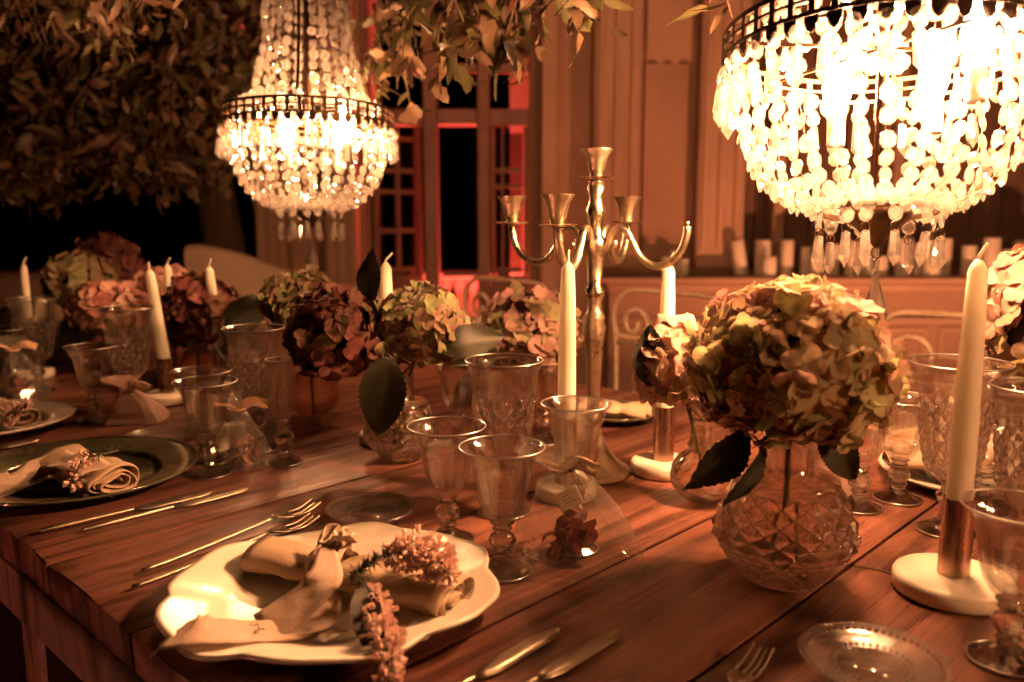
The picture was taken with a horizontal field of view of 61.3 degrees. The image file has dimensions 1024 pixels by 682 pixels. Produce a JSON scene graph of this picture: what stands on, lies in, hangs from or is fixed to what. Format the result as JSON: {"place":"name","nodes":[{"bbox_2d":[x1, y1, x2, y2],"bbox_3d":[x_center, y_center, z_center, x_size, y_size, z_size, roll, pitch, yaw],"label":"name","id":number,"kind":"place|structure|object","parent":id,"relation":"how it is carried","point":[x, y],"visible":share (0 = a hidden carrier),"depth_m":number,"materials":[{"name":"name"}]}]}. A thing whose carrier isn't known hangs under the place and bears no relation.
{"place":"outdoors","nodes":[
{"label":"outdoors","id":0,"kind":"place"},
{"bbox_2d":[0,213,509,681],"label":"ground","id":1,"kind":"structure","parent":0,"point":[159,239],"depth_m":32.30,"materials":[{"name":"stone"}]},
{"bbox_2d":[0,270,49,305],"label":"parapet wall","id":2,"kind":"structure","parent":1,"relation":"on","point":[10,283],"depth_m":4.56,"materials":[{"name":"paint"}]},
{"bbox_2d":[0,300,150,319],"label":"garden sofa","id":3,"kind":"object","parent":1,"relation":"on","point":[45,308],"visible":0.06,"depth_m":3.28,"materials":[{"name":"beige fabric"}]},
{"bbox_2d":[184,244,413,327],"bbox_3d":[-0.824,0.156,3.340,1.000,1.031,0.693,0,9,0],"label":"garden sofa","id":4,"kind":"object","parent":1,"relation":"on","point":[242,273],"visible":0.18,"depth_m":3.50,"materials":[{"name":"beige fabric"}]},
{"bbox_2d":[0,0,731,253],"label":"oak tree","id":5,"kind":"object","parent":1,"relation":"on","point":[49,142],"visible":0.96,"depth_m":2.70,"materials":[{"name":"green plant"}]},
{"bbox_2d":[219,0,394,235],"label":"chandelier","id":6,"kind":"object","parent":5,"relation":"hanging from","point":[310,214],"visible":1,"depth_m":1.83,"materials":[{"name":"glass"}]},
{"bbox_2d":[713,0,1023,299],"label":"chandelier","id":7,"kind":"object","parent":5,"relation":"hanging from","point":[877,220],"visible":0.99,"depth_m":0.99,"materials":[{"name":"glass"}]},
{"bbox_2d":[230,0,528,320],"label":"wall","id":8,"kind":"structure","parent":1,"relation":"on","point":[519,96],"depth_m":5.45,"materials":[{"name":"paint"}]},
{"bbox_2d":[463,276,549,377],"bbox_3d":[-0.153,0.281,2.795,0.455,0.955,0.445,-8,12,-41],"label":"iron chair","id":9,"kind":"object","parent":1,"relation":"on","point":[484,295],"visible":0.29,"depth_m":2.94,"materials":[{"name":"paint"}]},
{"bbox_2d":[0,320,1023,681],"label":"banquet table","id":10,"kind":"object","parent":1,"relation":"on","point":[690,602],"visible":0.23,"depth_m":1.06,"materials":[{"name":"brown wood"}]},
{"bbox_2d":[0,341,52,397],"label":"favour bag","id":11,"kind":"object","parent":10,"relation":"on","point":[22,387],"visible":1,"depth_m":1.91,"materials":[{"name":"beige fabric"}]},
{"bbox_2d":[5,296,57,393],"bbox_3d":[-1.093,0.009,1.982,0.107,0.216,0.107,-2,9,-11],"label":"cut goblet","id":12,"kind":"object","parent":10,"relation":"on","point":[40,331],"visible":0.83,"depth_m":1.96,"materials":[{"name":"clear glass"}]},
{"bbox_2d":[13,362,55,380],"bbox_3d":[-1.200,0.038,2.157,0.100,0.106,0.100,0,9,0],"label":"candle holder","id":13,"kind":"object","parent":10,"relation":"on","point":[21,372],"visible":0.44,"depth_m":2.15,"materials":[{"name":"stone"}]},
{"bbox_2d":[21,257,32,317],"bbox_3d":[-1.200,-0.100,2.135,0.021,0.214,0.021,0,9,0],"label":"taper candle","id":14,"kind":"object","parent":13,"relation":"in","point":[27,305],"visible":0.71,"depth_m":2.13,"materials":[{"name":"wax"}]},
{"bbox_2d":[0,399,75,435],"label":"dinner plate","id":15,"kind":"object","parent":10,"relation":"on","point":[52,411],"visible":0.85,"depth_m":1.73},
{"bbox_2d":[0,398,39,427],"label":"rolled napkin","id":16,"kind":"object","parent":15,"relation":"on","point":[29,417],"visible":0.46,"depth_m":1.61,"materials":[{"name":"fabric"}]},
{"bbox_2d":[0,397,34,425],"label":"heather sprig","id":17,"kind":"object","parent":16,"relation":"on","point":[15,411],"visible":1,"depth_m":1.53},
{"bbox_2d":[66,336,101,359],"bbox_3d":[-1.201,-0.018,2.410,0.101,0.140,0.102,-1,9,-7],"label":"round vase","id":18,"kind":"object","parent":10,"relation":"on","point":[82,355],"visible":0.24,"depth_m":2.39,"materials":[{"name":"clear glass"}]},
{"bbox_2d":[39,231,147,346],"bbox_3d":[-1.206,-0.146,2.477,0.257,0.336,0.373,0,9,0],"label":"hydrangea","id":19,"kind":"object","parent":18,"relation":"in","point":[107,256],"visible":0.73,"depth_m":2.37,"materials":[{"name":"green plant"}]},
{"bbox_2d":[62,342,117,424],"bbox_3d":[-0.830,0.084,1.711,0.100,0.151,0.100,-4,10,-25],"label":"wine glass","id":20,"kind":"object","parent":10,"relation":"on","point":[94,403],"visible":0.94,"depth_m":1.71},
{"bbox_2d":[0,436,198,505],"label":"dinner plate","id":21,"kind":"object","parent":10,"relation":"on","point":[155,460],"visible":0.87,"depth_m":1.41,"materials":[{"name":"green ceramic"}]},
{"bbox_2d":[38,444,138,497],"bbox_3d":[-0.641,0.193,1.295,0.202,0.046,0.085,7,11,39],"label":"rolled napkin","id":22,"kind":"object","parent":21,"relation":"on","point":[119,475],"visible":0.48,"depth_m":1.25,"materials":[{"name":"fabric"}]},
{"bbox_2d":[0,450,114,496],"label":"ribbon","id":23,"kind":"object","parent":22,"relation":"on","point":[29,473],"visible":0.89,"depth_m":1.26,"materials":[{"name":"fabric"}]},
{"bbox_2d":[62,443,118,487],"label":"heather sprig","id":24,"kind":"object","parent":23,"relation":"on","point":[82,459],"visible":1,"depth_m":1.22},
{"bbox_2d":[91,339,114,372],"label":"round vase","id":25,"kind":"object","parent":10,"relation":"on","point":[100,360],"visible":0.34,"depth_m":2.18,"materials":[{"name":"clear glass"}]},
{"bbox_2d":[55,264,186,353],"bbox_3d":[-0.987,-0.070,2.252,0.197,0.253,0.344,8,12,42],"label":"hydrangea","id":26,"kind":"object","parent":25,"relation":"in","point":[81,312],"visible":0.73,"depth_m":2.16,"materials":[{"name":"pink plant"}]},
{"bbox_2d":[37,490,212,532],"bbox_3d":[-0.529,0.235,1.202,0.236,0.006,0.018,-8,12,-43],"label":"knife","id":27,"kind":"object","parent":10,"relation":"on","point":[165,502],"visible":1,"depth_m":1.20,"materials":[{"name":"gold metal"}]},
{"bbox_2d":[98,304,153,389],"bbox_3d":[-0.799,0.037,1.805,0.107,0.216,0.107,7,11,40],"label":"cut goblet","id":28,"kind":"object","parent":10,"relation":"on","point":[129,354],"visible":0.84,"depth_m":1.77,"materials":[{"name":"clear glass"}]},
{"bbox_2d":[100,374,169,424],"bbox_3d":[-0.755,0.111,1.733,0.121,0.089,0.106,-2,9,-10],"label":"favour bag","id":29,"kind":"object","parent":10,"relation":"on","point":[131,404],"visible":1,"depth_m":1.71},
{"bbox_2d":[81,487,249,531],"bbox_3d":[-0.477,0.233,1.212,0.019,0.006,0.242,8,12,43],"label":"knife","id":30,"kind":"object","parent":10,"relation":"on","point":[207,498],"visible":1,"depth_m":1.21,"materials":[{"name":"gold metal"}]},
{"bbox_2d":[145,357,191,405],"bbox_3d":[-0.755,0.085,1.886,0.100,0.097,0.100,0,9,0],"label":"candle holder","id":31,"kind":"object","parent":10,"relation":"on","point":[166,393],"visible":0.78,"depth_m":1.87,"materials":[{"name":"stone"}]},
{"bbox_2d":[145,262,170,358],"bbox_3d":[-0.767,-0.057,1.864,0.027,0.230,0.027,-6,9,1],"label":"taper candle","id":32,"kind":"object","parent":31,"relation":"in","point":[160,338],"visible":0.94,"depth_m":1.86,"materials":[{"name":"wax"}]},
{"bbox_2d":[176,345,212,384],"bbox_3d":[-0.754,0.038,2.076,0.102,0.130,0.101,-4,10,-24],"label":"round vase","id":33,"kind":"object","parent":10,"relation":"on","point":[185,358],"visible":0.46,"depth_m":2.04,"materials":[{"name":"clear glass"}]},
{"bbox_2d":[160,270,266,361],"bbox_3d":[-0.704,-0.043,2.066,0.293,0.255,0.194,0,9,0],"label":"hydrangea","id":34,"kind":"object","parent":33,"relation":"in","point":[192,307],"visible":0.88,"depth_m":2.00,"materials":[{"name":"pink plant"}]},
{"bbox_2d":[169,365,231,462],"bbox_3d":[-0.520,0.124,1.456,0.100,0.151,0.100,0,9,-3],"label":"wine glass","id":35,"kind":"object","parent":10,"relation":"on","point":[204,427],"visible":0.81,"depth_m":1.45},
{"bbox_2d":[171,375,237,479],"bbox_3d":[-0.482,0.137,1.368,0.100,0.151,0.100,5,10,31],"label":"wine glass","id":36,"kind":"object","parent":10,"relation":"on","point":[209,468],"visible":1,"depth_m":1.36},
{"bbox_2d":[199,348,232,391],"bbox_3d":[-0.687,0.063,2.035,0.100,0.094,0.100,0,9,0],"label":"candle holder","id":37,"kind":"object","parent":10,"relation":"on","point":[218,359],"visible":0.69,"depth_m":2.02,"materials":[{"name":"stone"}]},
{"bbox_2d":[205,259,223,348],"bbox_3d":[-0.695,-0.076,2.013,0.027,0.229,0.027,-4,9,1],"label":"taper candle","id":38,"kind":"object","parent":37,"relation":"in","point":[211,288],"visible":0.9,"depth_m":2.00,"materials":[{"name":"wax"}]},
{"bbox_2d":[210,422,229,450],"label":"votive candle","id":39,"kind":"object","parent":10,"relation":"on","point":[222,442],"visible":0.84,"depth_m":1.51,"materials":[{"name":"wax"}]},
{"bbox_2d":[131,512,319,588],"bbox_3d":[-0.343,0.253,1.059,0.024,0.013,0.258,7,11,37],"label":"fork","id":40,"kind":"object","parent":10,"relation":"on","point":[282,529],"visible":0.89,"depth_m":1.10,"materials":[{"name":"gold metal"}]},
{"bbox_2d":[140,498,320,571],"bbox_3d":[-0.352,0.245,1.108,0.024,0.013,0.265,6,11,35],"label":"fork","id":41,"kind":"object","parent":10,"relation":"on","point":[284,515],"visible":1,"depth_m":1.12,"materials":[{"name":"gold metal"}]},
{"bbox_2d":[212,396,268,467],"bbox_3d":[-0.440,0.145,1.405,0.103,0.137,0.058,-7,11,-39],"label":"favour bag","id":42,"kind":"object","parent":10,"relation":"on","point":[248,453],"visible":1,"depth_m":1.41,"materials":[{"name":"beige fabric"}]},
{"bbox_2d":[221,323,284,453],"bbox_3d":[-0.445,0.083,1.505,0.107,0.216,0.107,-1,9,-9],"label":"cut goblet","id":43,"kind":"object","parent":10,"relation":"on","point":[250,370],"visible":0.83,"depth_m":1.48,"materials":[{"name":"clear glass"}]},
{"bbox_2d":[265,356,302,467],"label":"flute glass","id":44,"kind":"object","parent":10,"relation":"on","point":[284,457],"visible":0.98,"depth_m":1.42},
{"bbox_2d":[284,366,340,416],"bbox_3d":[-0.405,0.086,1.755,0.112,0.135,0.112,4,10,26],"label":"round vase","id":45,"kind":"object","parent":10,"relation":"on","point":[308,396],"visible":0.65,"depth_m":1.72,"materials":[{"name":"clear glass"}]},
{"bbox_2d":[254,266,336,333],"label":"hydrangea","id":46,"kind":"object","parent":45,"relation":"in","point":[277,299],"visible":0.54,"depth_m":1.68,"materials":[{"name":"green plant"}]},
{"bbox_2d":[154,522,500,664],"bbox_3d":[-0.188,0.264,0.915,0.351,0.030,0.334,-3,9,-20],"label":"charger plate","id":47,"kind":"object","parent":10,"relation":"on","point":[217,583],"visible":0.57,"depth_m":0.89,"materials":[{"name":"ceramic"}]},
{"bbox_2d":[240,535,474,616],"bbox_3d":[-0.173,0.252,0.927,0.267,0.037,0.069,4,10,26],"label":"rolled napkin","id":48,"kind":"object","parent":47,"relation":"on","point":[284,558],"visible":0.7,"depth_m":0.90,"materials":[{"name":"fabric"}]},
{"bbox_2d":[149,523,358,657],"bbox_3d":[-0.230,0.252,0.852,0.102,0.070,0.238,7,11,39],"label":"ribbon","id":49,"kind":"object","parent":48,"relation":"attached to","point":[310,605],"visible":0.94,"depth_m":0.85,"materials":[{"name":"fabric"}]},
{"bbox_2d":[346,524,461,588],"bbox_3d":[-0.107,0.217,0.872,0.116,0.053,0.070,0,9,0],"label":"heather sprig","id":50,"kind":"object","parent":48,"relation":"on","point":[434,564],"visible":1,"depth_m":0.87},
{"bbox_2d":[351,567,407,681],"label":"heather sprig","id":51,"kind":"object","parent":47,"relation":"on","point":[387,634],"visible":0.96,"depth_m":0.78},
{"bbox_2d":[350,579,381,644],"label":"sprig leaf","id":52,"kind":"object","parent":51,"relation":"attached to","point":[360,598],"visible":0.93,"depth_m":0.81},
{"bbox_2d":[325,492,412,524],"bbox_3d":[-0.194,0.234,1.187,0.124,0.014,0.124,0,9,0],"label":"bread plate","id":53,"kind":"object","parent":10,"relation":"on","point":[370,503],"visible":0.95,"depth_m":1.19,"materials":[{"name":"clear glass"}]},
{"bbox_2d":[362,372,439,462],"bbox_3d":[-0.187,0.127,1.457,0.131,0.144,0.132,-6,11,-35],"label":"cut glass vase","id":54,"kind":"object","parent":10,"relation":"on","point":[397,442],"visible":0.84,"depth_m":1.42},
{"bbox_2d":[281,248,502,434],"bbox_3d":[-0.195,0.015,1.423,0.362,0.336,0.197,0,9,0],"label":"hydrangea","id":55,"kind":"object","parent":54,"relation":"in","point":[334,332],"visible":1,"depth_m":1.37,"materials":[{"name":"multicoloured plant"}]},
{"bbox_2d":[406,416,486,541],"bbox_3d":[-0.082,0.180,1.092,0.100,0.151,0.100,1,9,9],"label":"wine glass","id":56,"kind":"object","parent":10,"relation":"on","point":[447,511],"visible":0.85,"depth_m":1.09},
{"bbox_2d":[433,360,484,446],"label":"wine glass","id":57,"kind":"object","parent":10,"relation":"on","point":[457,424],"visible":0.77,"depth_m":1.55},
{"bbox_2d":[458,434,545,582],"bbox_3d":[-0.011,0.194,0.999,0.100,0.151,0.100,-8,12,-40],"label":"wine glass","id":58,"kind":"object","parent":10,"relation":"on","point":[504,566],"visible":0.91,"depth_m":0.99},
{"bbox_2d":[465,353,543,519],"bbox_3d":[-0.011,0.132,1.191,0.107,0.216,0.107,6,11,34],"label":"cut goblet","id":59,"kind":"object","parent":10,"relation":"on","point":[510,411],"visible":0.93,"depth_m":1.17,"materials":[{"name":"clear glass"}]},
{"bbox_2d":[460,626,558,681],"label":"knife","id":60,"kind":"object","parent":10,"relation":"on","point":[506,659],"visible":1,"depth_m":0.81,"materials":[{"name":"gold metal"}]},
{"bbox_2d":[517,358,557,445],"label":"wine glass","id":61,"kind":"object","parent":10,"relation":"on","point":[544,435],"visible":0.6,"depth_m":1.55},
{"bbox_2d":[522,369,557,430],"bbox_3d":[0.043,0.105,1.643,0.091,0.130,0.092,-2,9,-11],"label":"round vase","id":62,"kind":"object","parent":10,"relation":"on","point":[536,383],"visible":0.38,"depth_m":1.62,"materials":[{"name":"clear glass"}]},
{"bbox_2d":[450,280,583,408],"bbox_3d":[0.012,0.023,1.601,0.196,0.266,0.278,7,11,39],"label":"hydrangea","id":63,"kind":"object","parent":62,"relation":"in","point":[526,322],"visible":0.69,"depth_m":1.57,"materials":[{"name":"pink plant"}]},
{"bbox_2d":[535,415,596,504],"bbox_3d":[0.079,0.169,1.266,0.090,0.120,0.090,0,9,0],"label":"candle holder","id":64,"kind":"object","parent":10,"relation":"on","point":[566,436],"visible":0.85,"depth_m":1.25,"materials":[{"name":"ceramic"}]},
{"bbox_2d":[557,250,575,418],"bbox_3d":[0.079,0.000,1.240,0.027,0.262,0.027,0,9,0],"label":"taper candle","id":65,"kind":"object","parent":64,"relation":"in","point":[567,356],"visible":0.97,"depth_m":1.23,"materials":[{"name":"wax"}]},
{"bbox_2d":[525,629,619,681],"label":"knife","id":66,"kind":"object","parent":10,"relation":"on","point":[572,658],"visible":1,"depth_m":0.81,"materials":[{"name":"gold metal"}]},
{"bbox_2d":[541,395,611,556],"bbox_3d":[0.078,0.167,1.062,0.087,0.186,0.087,3,9,20],"label":"wine glass","id":67,"kind":"object","parent":10,"relation":"on","point":[592,548],"visible":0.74,"depth_m":1.06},
{"bbox_2d":[514,446,644,569],"bbox_3d":[0.077,0.190,1.037,0.166,0.149,0.128,1,9,8],"label":"favour bag","id":68,"kind":"object","parent":10,"relation":"on","point":[576,534],"visible":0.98,"depth_m":1.03,"materials":[{"name":"beige fabric"}]},
{"bbox_2d":[496,148,691,483],"bbox_3d":[0.129,-0.041,1.350,0.259,0.508,0.259,-3,9,-18],"label":"candelabrum","id":69,"kind":"object","parent":10,"relation":"on","point":[595,240],"visible":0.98,"depth_m":1.34,"materials":[{"name":"gold metal"}]},
{"bbox_2d":[576,400,653,424],"bbox_3d":[0.209,0.146,1.737,0.174,0.020,0.174,0,9,0],"label":"dinner plate","id":70,"kind":"object","parent":10,"relation":"on","point":[617,420],"visible":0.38,"depth_m":1.69,"materials":[{"name":"green ceramic"}]},
{"bbox_2d":[578,400,651,418],"bbox_3d":[0.204,0.134,1.701,0.142,0.034,0.058,2,9,14],"label":"rolled napkin","id":71,"kind":"object","parent":70,"relation":"on","point":[633,410],"visible":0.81,"depth_m":1.68,"materials":[{"name":"fabric"}]},
{"bbox_2d":[630,405,678,480],"bbox_3d":[0.243,0.157,1.381,0.104,0.109,0.104,0,9,0],"label":"candle holder","id":72,"kind":"object","parent":10,"relation":"on","point":[655,463],"visible":0.73,"depth_m":1.36,"materials":[{"name":"stone"}]},
{"bbox_2d":[656,252,674,407],"bbox_3d":[0.243,-0.008,1.355,0.027,0.263,0.027,0,9,0],"label":"taper candle","id":73,"kind":"object","parent":72,"relation":"in","point":[667,304],"visible":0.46,"depth_m":1.34,"materials":[{"name":"wax"}]},
{"bbox_2d":[670,413,731,502],"bbox_3d":[0.273,0.169,1.246,0.089,0.125,0.090,-6,11,-34],"label":"round vase","id":74,"kind":"object","parent":10,"relation":"on","point":[700,443],"visible":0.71,"depth_m":1.22,"materials":[{"name":"clear glass"}]},
{"bbox_2d":[631,312,703,423],"bbox_3d":[0.232,0.085,1.232,0.135,0.256,0.127,0,9,0],"label":"hydrangea","id":75,"kind":"object","parent":74,"relation":"in","point":[657,360],"visible":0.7,"depth_m":1.19,"materials":[{"name":"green plant"}]},
{"bbox_2d":[727,641,774,681],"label":"fork","id":76,"kind":"object","parent":10,"relation":"on","point":[734,674],"visible":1,"depth_m":0.78,"materials":[{"name":"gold metal"}]},
{"bbox_2d":[711,431,861,592],"bbox_3d":[0.309,0.183,0.975,0.164,0.180,0.164,-4,10,-26],"label":"cut glass vase","id":77,"kind":"object","parent":10,"relation":"on","point":[788,523],"visible":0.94,"depth_m":0.93,"materials":[{"name":"glass"}]},
{"bbox_2d":[679,272,911,505],"bbox_3d":[0.308,0.089,0.961,0.238,0.331,0.232,8,12,44],"label":"hydrangea","id":78,"kind":"object","parent":77,"relation":"in","point":[823,365],"visible":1,"depth_m":0.88,"materials":[{"name":"green plant"}]},
{"bbox_2d":[846,403,902,514],"bbox_3d":[0.490,0.161,1.214,0.100,0.151,0.100,2,9,14],"label":"wine glass","id":79,"kind":"object","parent":10,"relation":"on","point":[860,502],"visible":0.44,"depth_m":1.21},
{"bbox_2d":[798,621,951,681],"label":"bread plate","id":80,"kind":"object","parent":10,"relation":"on","point":[883,631],"visible":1,"depth_m":0.80,"materials":[{"name":"clear glass"}]},
{"bbox_2d":[868,424,927,477],"bbox_3d":[0.607,0.174,1.340,0.109,0.095,0.078,3,9,20],"label":"favour bag","id":81,"kind":"object","parent":10,"relation":"on","point":[906,435],"visible":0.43,"depth_m":1.33,"materials":[{"name":"white fabric"}]},
{"bbox_2d":[872,391,924,505],"bbox_3d":[0.562,0.155,1.249,0.100,0.151,0.100,-2,9,-11],"label":"wine glass","id":82,"kind":"object","parent":10,"relation":"on","point":[897,492],"visible":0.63,"depth_m":1.25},
{"bbox_2d":[878,453,1003,499],"bbox_3d":[0.717,0.207,1.342,0.274,0.020,0.274,0,9,0],"label":"dinner plate","id":83,"kind":"object","parent":10,"relation":"on","point":[931,481],"visible":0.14,"depth_m":1.31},
{"bbox_2d":[882,429,993,453],"bbox_3d":[0.723,0.179,1.391,0.237,0.019,0.237,0,9,0],"label":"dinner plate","id":84,"kind":"object","parent":83,"relation":"on","point":[886,442],"visible":0.2,"depth_m":1.44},
{"bbox_2d":[882,447,991,469],"bbox_3d":[0.645,0.179,1.297,0.162,0.031,0.056,1,9,8],"label":"rolled napkin","id":85,"kind":"object","parent":84,"relation":"on","point":[916,461],"visible":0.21,"depth_m":1.29,"materials":[{"name":"fabric"}]},
{"bbox_2d":[891,493,1017,615],"bbox_3d":[0.487,0.224,0.950,0.124,0.108,0.124,0,9,0],"label":"candle holder","id":86,"kind":"object","parent":10,"relation":"on","point":[950,577],"visible":0.9,"depth_m":0.93,"materials":[{"name":"stone"}]},
{"bbox_2d":[945,243,988,501],"bbox_3d":[0.487,0.044,0.922,0.027,0.296,0.027,0,9,0],"label":"taper candle","id":87,"kind":"object","parent":86,"relation":"in","point":[964,439],"visible":0.94,"depth_m":0.91,"materials":[{"name":"wax"}]},
{"bbox_2d":[907,353,1015,538],"bbox_3d":[0.571,0.138,1.119,0.124,0.226,0.124,-1,9,-6],"label":"cut goblet","id":88,"kind":"object","parent":10,"relation":"on","point":[935,413],"visible":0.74,"depth_m":1.10,"materials":[{"name":"clear glass"}]},
{"bbox_2d":[959,488,1023,677],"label":"wine glass","id":89,"kind":"object","parent":10,"relation":"on","point":[1002,653],"visible":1,"depth_m":0.80,"materials":[{"name":"glass"}]},
{"bbox_2d":[974,398,1023,519],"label":"wine glass","id":90,"kind":"object","parent":10,"relation":"on","point":[985,504],"visible":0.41,"depth_m":1.19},
{"bbox_2d":[985,453,1017,512],"bbox_3d":[0.735,0.163,1.196,0.140,0.153,0.140,0,9,-3],"label":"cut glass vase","id":91,"kind":"object","parent":10,"relation":"on","point":[991,463],"visible":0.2,"depth_m":1.21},
{"bbox_2d":[983,244,1023,390],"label":"hydrangea","id":92,"kind":"object","parent":91,"relation":"in","point":[1004,335],"visible":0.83,"depth_m":1.15,"materials":[{"name":"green plant"}]},
{"bbox_2d":[988,377,1023,572],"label":"cut goblet","id":93,"kind":"object","parent":10,"relation":"on","point":[1008,443],"visible":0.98,"depth_m":1.01,"materials":[{"name":"clear glass"}]},
{"bbox_2d":[246,0,1023,437],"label":"facade","id":94,"kind":"structure","parent":1,"relation":"on","point":[646,96],"depth_m":4.18,"materials":[{"name":"paint"}]},
{"bbox_2d":[360,0,535,372],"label":"glazed door","id":95,"kind":"structure","parent":94,"relation":"attached to","point":[401,241],"depth_m":4.33,"materials":[{"name":"paint"}]},
{"bbox_2d":[730,239,747,275],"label":"pillar candle","id":96,"kind":"object","parent":94,"relation":"on","point":[738,252],"visible":1,"depth_m":4.06,"materials":[{"name":"wax"}]},
{"bbox_2d":[753,240,770,274],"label":"pillar candle","id":97,"kind":"object","parent":94,"relation":"on","point":[762,248],"visible":0.81,"depth_m":4.11,"materials":[{"name":"wax"}]},
{"bbox_2d":[779,240,793,275],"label":"pillar candle","id":98,"kind":"object","parent":94,"relation":"on","point":[786,256],"visible":0.94,"depth_m":4.07,"materials":[{"name":"wax"}]},
{"bbox_2d":[825,244,840,274],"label":"pillar candle","id":99,"kind":"object","parent":94,"relation":"on","point":[832,262],"visible":0.98,"depth_m":4.12,"materials":[{"name":"wax"}]},
{"bbox_2d":[843,241,859,275],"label":"pillar candle","id":100,"kind":"object","parent":94,"relation":"on","point":[851,258],"visible":0.94,"depth_m":4.06,"materials":[{"name":"wax"}]},
{"bbox_2d":[893,238,913,275],"bbox_3d":[1.862,-0.400,4.111,0.081,0.176,0.079,6,11,33],"label":"pillar candle","id":101,"kind":"object","parent":94,"relation":"on","point":[903,257],"visible":0.87,"depth_m":4.08,"materials":[{"name":"wax"}]},
{"bbox_2d":[922,253,941,276],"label":"pillar candle","id":102,"kind":"object","parent":94,"relation":"on","point":[932,261],"visible":1,"depth_m":4.01,"materials":[{"name":"wax"}]},
{"bbox_2d":[938,238,952,274],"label":"pillar candle","id":103,"kind":"object","parent":94,"relation":"on","point":[945,245],"visible":0.91,"depth_m":4.11,"materials":[{"name":"wax"}]},
{"bbox_2d":[982,237,1001,269],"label":"pillar candle","id":104,"kind":"object","parent":94,"relation":"on","point":[991,253],"visible":0.71,"depth_m":4.05,"materials":[{"name":"wax"}]},
{"bbox_2d":[611,288,728,402],"bbox_3d":[0.313,0.349,2.354,0.455,0.955,0.445,-8,12,-41],"label":"iron chair","id":105,"kind":"object","parent":1,"relation":"on","point":[628,329],"visible":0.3,"depth_m":2.52,"materials":[{"name":"paint"}]},
{"bbox_2d":[870,310,1023,438],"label":"iron chair","id":106,"kind":"object","parent":1,"relation":"on","point":[927,346],"visible":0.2,"depth_m":1.95,"materials":[{"name":"paint"}]},
{"bbox_2d":[0,0,509,212],"label":"sky","id":107,"kind":"structure","parent":0,"point":[458,162],"materials":[{"name":"black"}]},
{"bbox_2d":[359,430,370,447],"bbox_3d":[-0.222,0.129,1.564,0.110,0.107,0.110,0,9,0],"label":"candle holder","id":108,"kind":"object","parent":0,"point":[362,441],"visible":0.07,"depth_m":1.54,"materials":[{"name":"stone"}]},
{"bbox_2d":[380,252,392,307],"bbox_3d":[-0.222,-0.030,1.539,0.027,0.255,0.027,0,9,0],"label":"taper candle","id":109,"kind":"object","parent":108,"relation":"in","point":[386,287],"visible":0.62,"depth_m":1.52,"materials":[{"name":"wax"}]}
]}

